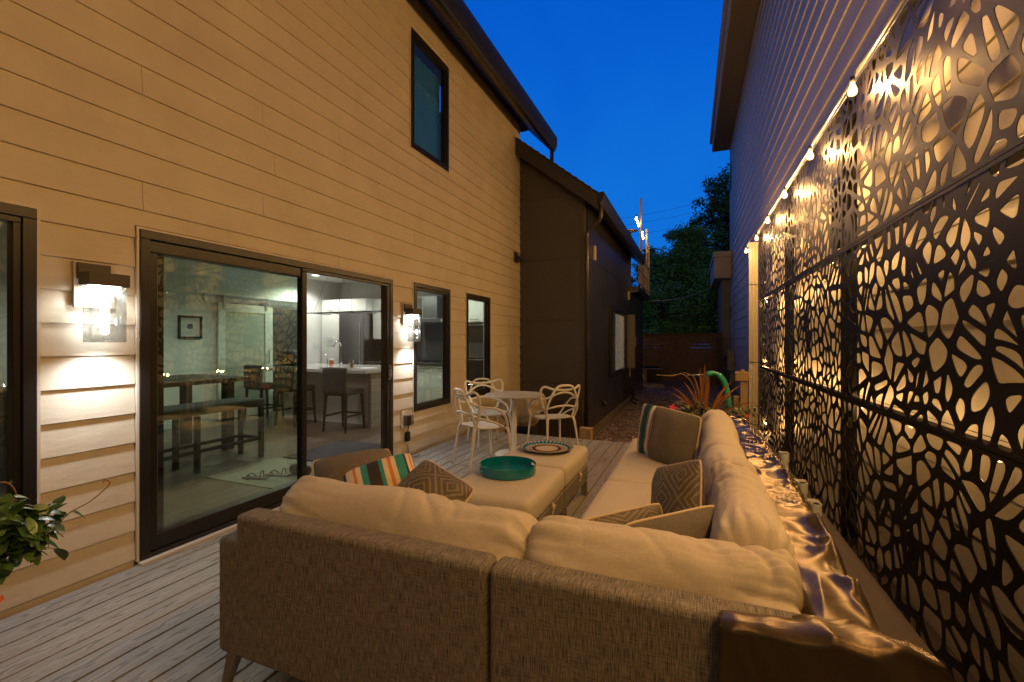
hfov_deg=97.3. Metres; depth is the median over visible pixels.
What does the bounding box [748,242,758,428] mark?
post
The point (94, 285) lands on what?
wall lantern
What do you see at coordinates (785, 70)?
grey house
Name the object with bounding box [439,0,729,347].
sky
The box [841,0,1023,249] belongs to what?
metal screen panel
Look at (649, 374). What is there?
air conditioner
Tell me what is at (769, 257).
metal screen panel
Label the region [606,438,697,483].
seat cushion
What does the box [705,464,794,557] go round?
back cushion
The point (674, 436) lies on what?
throw pillow
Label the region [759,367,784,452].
metal screen panel
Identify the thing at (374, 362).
kitchen worktop
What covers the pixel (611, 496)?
seat cushion
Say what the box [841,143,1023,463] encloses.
metal screen panel
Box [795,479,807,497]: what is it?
pvc riser
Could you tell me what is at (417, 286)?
window
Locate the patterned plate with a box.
[520,440,573,453]
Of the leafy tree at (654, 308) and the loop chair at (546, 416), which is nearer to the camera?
the loop chair at (546, 416)
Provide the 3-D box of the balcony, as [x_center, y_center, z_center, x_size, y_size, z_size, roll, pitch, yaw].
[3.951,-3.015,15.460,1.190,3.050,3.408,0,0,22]
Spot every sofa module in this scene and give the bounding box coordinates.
[220,508,496,681]
[490,556,797,681]
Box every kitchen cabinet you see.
[322,299,339,363]
[339,298,372,311]
[366,364,441,402]
[373,298,421,338]
[469,300,482,322]
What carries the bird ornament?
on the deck
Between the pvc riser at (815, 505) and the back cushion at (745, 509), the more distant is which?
the pvc riser at (815, 505)
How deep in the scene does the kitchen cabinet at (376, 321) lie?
9.29 m
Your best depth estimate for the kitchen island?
7.36 m
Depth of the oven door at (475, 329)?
8.20 m
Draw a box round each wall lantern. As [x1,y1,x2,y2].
[72,260,129,341]
[402,303,421,341]
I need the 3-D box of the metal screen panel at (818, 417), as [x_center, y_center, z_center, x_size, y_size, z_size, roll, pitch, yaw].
[3.271,1.099,4.969,0.037,1.241,2.446,0,0,22]
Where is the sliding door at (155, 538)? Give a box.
[135,229,392,562]
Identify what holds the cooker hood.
attached to the tan house at (172, 158)
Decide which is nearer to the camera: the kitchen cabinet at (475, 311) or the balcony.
the kitchen cabinet at (475, 311)
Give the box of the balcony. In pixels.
[631,198,649,300]
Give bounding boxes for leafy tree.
[631,245,674,357]
[633,242,710,354]
[642,221,719,368]
[643,277,699,364]
[678,271,717,332]
[687,163,729,272]
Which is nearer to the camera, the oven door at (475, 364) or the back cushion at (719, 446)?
the back cushion at (719, 446)
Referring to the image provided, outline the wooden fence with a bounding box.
[643,333,722,384]
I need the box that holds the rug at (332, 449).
[283,440,380,461]
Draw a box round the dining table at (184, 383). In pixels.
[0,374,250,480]
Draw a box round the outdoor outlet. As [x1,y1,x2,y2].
[401,410,410,429]
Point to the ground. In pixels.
(656, 403)
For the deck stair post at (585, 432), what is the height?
0.490 m
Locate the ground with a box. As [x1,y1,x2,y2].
[593,354,769,442]
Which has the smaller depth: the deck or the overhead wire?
the deck
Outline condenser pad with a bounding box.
[643,382,665,385]
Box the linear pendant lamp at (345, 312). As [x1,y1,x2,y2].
[307,276,380,314]
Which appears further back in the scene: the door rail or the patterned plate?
the door rail
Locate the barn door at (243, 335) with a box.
[217,294,270,420]
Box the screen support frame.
[758,0,1023,538]
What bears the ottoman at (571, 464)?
on the deck
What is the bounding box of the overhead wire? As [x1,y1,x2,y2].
[645,288,708,300]
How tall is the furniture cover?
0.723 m
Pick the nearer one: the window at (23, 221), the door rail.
the window at (23, 221)
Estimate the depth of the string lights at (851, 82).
3.76 m
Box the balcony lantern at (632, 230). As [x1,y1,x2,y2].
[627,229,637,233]
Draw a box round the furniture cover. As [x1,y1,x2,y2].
[718,412,953,681]
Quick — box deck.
[0,430,629,681]
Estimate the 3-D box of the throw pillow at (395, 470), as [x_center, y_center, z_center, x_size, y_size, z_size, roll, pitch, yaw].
[-0.622,0.677,2.134,0.353,0.233,0.220,0,0,-24]
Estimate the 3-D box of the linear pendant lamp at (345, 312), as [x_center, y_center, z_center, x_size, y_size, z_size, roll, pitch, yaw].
[-2.673,-0.882,7.666,1.940,0.814,0.440,0,0,22]
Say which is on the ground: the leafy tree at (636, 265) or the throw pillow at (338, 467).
the leafy tree at (636, 265)
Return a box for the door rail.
[203,293,307,309]
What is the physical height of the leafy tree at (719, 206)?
13.085 m
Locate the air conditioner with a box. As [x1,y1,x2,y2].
[643,366,663,382]
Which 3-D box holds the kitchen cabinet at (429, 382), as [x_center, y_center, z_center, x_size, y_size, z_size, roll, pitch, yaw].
[-1.912,0.860,8.996,2.060,0.800,0.591,0,0,22]
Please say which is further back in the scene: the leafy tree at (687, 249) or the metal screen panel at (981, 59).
the leafy tree at (687, 249)
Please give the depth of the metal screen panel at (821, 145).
4.60 m
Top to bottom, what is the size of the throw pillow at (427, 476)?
0.282 m
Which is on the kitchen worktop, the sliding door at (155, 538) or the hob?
the hob
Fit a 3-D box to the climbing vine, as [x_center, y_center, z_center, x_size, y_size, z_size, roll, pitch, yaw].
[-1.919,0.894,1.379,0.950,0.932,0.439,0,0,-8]
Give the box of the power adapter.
[405,425,419,456]
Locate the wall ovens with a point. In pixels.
(475, 350)
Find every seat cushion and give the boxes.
[580,480,650,518]
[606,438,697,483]
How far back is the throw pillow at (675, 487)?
2.05 m
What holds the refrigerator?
on the tan house at (172, 158)
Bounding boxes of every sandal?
[242,470,269,479]
[265,468,290,476]
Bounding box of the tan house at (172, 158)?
[0,0,556,619]
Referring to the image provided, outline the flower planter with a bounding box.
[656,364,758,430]
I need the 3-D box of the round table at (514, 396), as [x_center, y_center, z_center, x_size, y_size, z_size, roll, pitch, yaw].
[0.029,1.000,5.424,0.704,0.720,0.704,0,0,22]
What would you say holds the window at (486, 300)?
in the tan house at (172, 158)
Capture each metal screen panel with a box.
[759,195,784,299]
[759,285,784,375]
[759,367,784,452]
[785,106,841,283]
[785,252,840,395]
[785,376,840,531]
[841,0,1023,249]
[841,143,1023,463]
[841,397,1023,681]
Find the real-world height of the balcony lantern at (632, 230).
1.170 m
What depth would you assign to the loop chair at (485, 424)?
4.81 m
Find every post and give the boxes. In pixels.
[579,427,592,439]
[733,370,748,420]
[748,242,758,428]
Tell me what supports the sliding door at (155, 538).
in the tan house at (172, 158)
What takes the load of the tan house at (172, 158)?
on the ground
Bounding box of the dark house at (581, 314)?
[439,112,644,437]
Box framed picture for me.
[178,315,201,338]
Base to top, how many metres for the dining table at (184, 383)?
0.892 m
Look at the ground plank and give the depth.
17.47 m
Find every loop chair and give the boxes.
[451,387,511,473]
[465,378,511,450]
[527,384,579,444]
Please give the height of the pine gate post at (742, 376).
1.390 m
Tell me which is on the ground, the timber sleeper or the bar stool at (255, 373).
the timber sleeper
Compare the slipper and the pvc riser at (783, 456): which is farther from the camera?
the pvc riser at (783, 456)
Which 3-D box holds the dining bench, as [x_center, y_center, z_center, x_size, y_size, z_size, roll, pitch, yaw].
[-3.352,1.002,4.637,0.400,0.680,1.550,0,0,22]
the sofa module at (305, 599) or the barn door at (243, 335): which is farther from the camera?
the barn door at (243, 335)
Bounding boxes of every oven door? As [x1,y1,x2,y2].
[469,323,482,341]
[469,358,482,381]
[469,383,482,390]
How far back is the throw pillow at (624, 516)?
1.86 m
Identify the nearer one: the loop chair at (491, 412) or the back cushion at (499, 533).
the back cushion at (499, 533)
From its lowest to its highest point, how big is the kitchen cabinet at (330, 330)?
2.130 m
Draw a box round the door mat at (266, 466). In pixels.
[206,457,312,488]
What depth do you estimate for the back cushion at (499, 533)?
1.64 m
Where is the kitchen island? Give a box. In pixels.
[263,341,417,427]
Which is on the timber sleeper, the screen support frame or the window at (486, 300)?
the screen support frame
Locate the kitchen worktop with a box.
[365,361,441,364]
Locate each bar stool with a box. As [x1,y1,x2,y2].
[244,365,283,421]
[275,366,315,426]
[322,368,364,433]
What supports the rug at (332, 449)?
on the tan house at (172, 158)
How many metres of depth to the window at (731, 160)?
18.53 m
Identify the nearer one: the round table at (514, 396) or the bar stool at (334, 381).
the round table at (514, 396)
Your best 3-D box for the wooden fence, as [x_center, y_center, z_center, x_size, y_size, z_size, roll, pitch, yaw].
[6.904,0.740,19.357,3.900,2.160,0.260,0,0,22]
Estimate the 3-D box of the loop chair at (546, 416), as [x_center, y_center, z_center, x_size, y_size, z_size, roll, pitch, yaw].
[0.511,0.932,5.464,0.570,0.860,0.550,0,0,-24]
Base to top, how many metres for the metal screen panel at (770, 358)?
1.241 m
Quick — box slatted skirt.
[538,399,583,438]
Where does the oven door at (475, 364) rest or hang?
in the wall ovens
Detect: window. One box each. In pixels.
[0,199,40,507]
[409,25,448,173]
[412,281,450,413]
[465,292,490,399]
[608,307,626,377]
[730,160,731,192]
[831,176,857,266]
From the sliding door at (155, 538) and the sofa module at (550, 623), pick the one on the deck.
the sofa module at (550, 623)
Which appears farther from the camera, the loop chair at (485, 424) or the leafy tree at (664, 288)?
the leafy tree at (664, 288)
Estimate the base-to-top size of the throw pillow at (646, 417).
0.441 m
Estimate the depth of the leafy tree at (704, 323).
22.64 m
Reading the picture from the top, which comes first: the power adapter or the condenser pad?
the condenser pad
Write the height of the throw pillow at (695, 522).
0.291 m
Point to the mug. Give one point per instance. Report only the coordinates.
(331, 361)
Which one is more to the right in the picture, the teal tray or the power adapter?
the teal tray
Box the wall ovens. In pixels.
[469,323,482,390]
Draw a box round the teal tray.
[479,456,535,479]
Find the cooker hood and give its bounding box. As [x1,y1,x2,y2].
[417,296,441,322]
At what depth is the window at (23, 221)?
2.27 m
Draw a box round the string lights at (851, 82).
[744,0,900,252]
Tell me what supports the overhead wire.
attached to the grey house at (785, 70)
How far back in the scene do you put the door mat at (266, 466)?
4.50 m
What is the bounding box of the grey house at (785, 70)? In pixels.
[707,0,1023,674]
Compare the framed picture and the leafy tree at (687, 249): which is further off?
the leafy tree at (687, 249)
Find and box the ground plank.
[643,385,664,387]
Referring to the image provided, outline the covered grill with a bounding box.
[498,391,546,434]
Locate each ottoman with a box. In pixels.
[462,466,563,521]
[502,441,587,515]
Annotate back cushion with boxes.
[279,475,537,561]
[525,515,802,613]
[698,409,757,500]
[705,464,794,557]
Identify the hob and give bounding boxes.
[417,360,441,362]
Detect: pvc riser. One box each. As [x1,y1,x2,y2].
[778,451,788,469]
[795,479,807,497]
[806,498,821,516]
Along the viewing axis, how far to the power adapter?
5.25 m
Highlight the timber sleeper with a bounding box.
[751,423,1023,681]
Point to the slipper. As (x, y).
(292, 468)
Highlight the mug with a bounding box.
[329,359,333,364]
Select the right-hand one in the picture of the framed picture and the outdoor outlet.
the outdoor outlet
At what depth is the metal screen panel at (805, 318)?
4.67 m
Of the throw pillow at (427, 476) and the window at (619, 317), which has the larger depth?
the window at (619, 317)
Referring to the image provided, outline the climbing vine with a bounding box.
[0,480,109,601]
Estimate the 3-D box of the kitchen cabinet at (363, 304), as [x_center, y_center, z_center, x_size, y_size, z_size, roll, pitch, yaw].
[-3.184,-0.743,9.537,0.685,0.255,0.555,0,0,22]
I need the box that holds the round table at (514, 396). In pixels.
[485,391,543,455]
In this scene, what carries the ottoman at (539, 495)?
on the deck
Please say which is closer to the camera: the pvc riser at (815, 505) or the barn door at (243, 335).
the pvc riser at (815, 505)
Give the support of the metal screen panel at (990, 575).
attached to the screen support frame
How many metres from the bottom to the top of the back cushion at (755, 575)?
0.379 m
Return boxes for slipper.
[289,463,311,474]
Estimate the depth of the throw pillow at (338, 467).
2.18 m
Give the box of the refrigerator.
[339,312,380,364]
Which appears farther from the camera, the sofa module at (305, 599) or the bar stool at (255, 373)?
the bar stool at (255, 373)
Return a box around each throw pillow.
[312,449,391,480]
[342,453,414,485]
[397,459,474,501]
[583,503,662,524]
[625,505,713,538]
[637,404,655,454]
[647,406,701,464]
[650,460,704,513]
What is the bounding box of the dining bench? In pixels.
[164,397,264,473]
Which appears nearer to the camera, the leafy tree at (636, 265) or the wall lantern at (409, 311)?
the wall lantern at (409, 311)
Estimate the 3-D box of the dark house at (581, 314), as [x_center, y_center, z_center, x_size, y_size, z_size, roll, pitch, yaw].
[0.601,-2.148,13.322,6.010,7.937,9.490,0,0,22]
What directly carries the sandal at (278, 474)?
on the door mat at (266, 466)
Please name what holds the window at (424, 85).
in the tan house at (172, 158)
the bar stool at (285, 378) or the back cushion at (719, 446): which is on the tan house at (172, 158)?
the bar stool at (285, 378)
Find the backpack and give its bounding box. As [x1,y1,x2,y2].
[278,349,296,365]
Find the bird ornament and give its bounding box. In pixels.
[695,371,732,413]

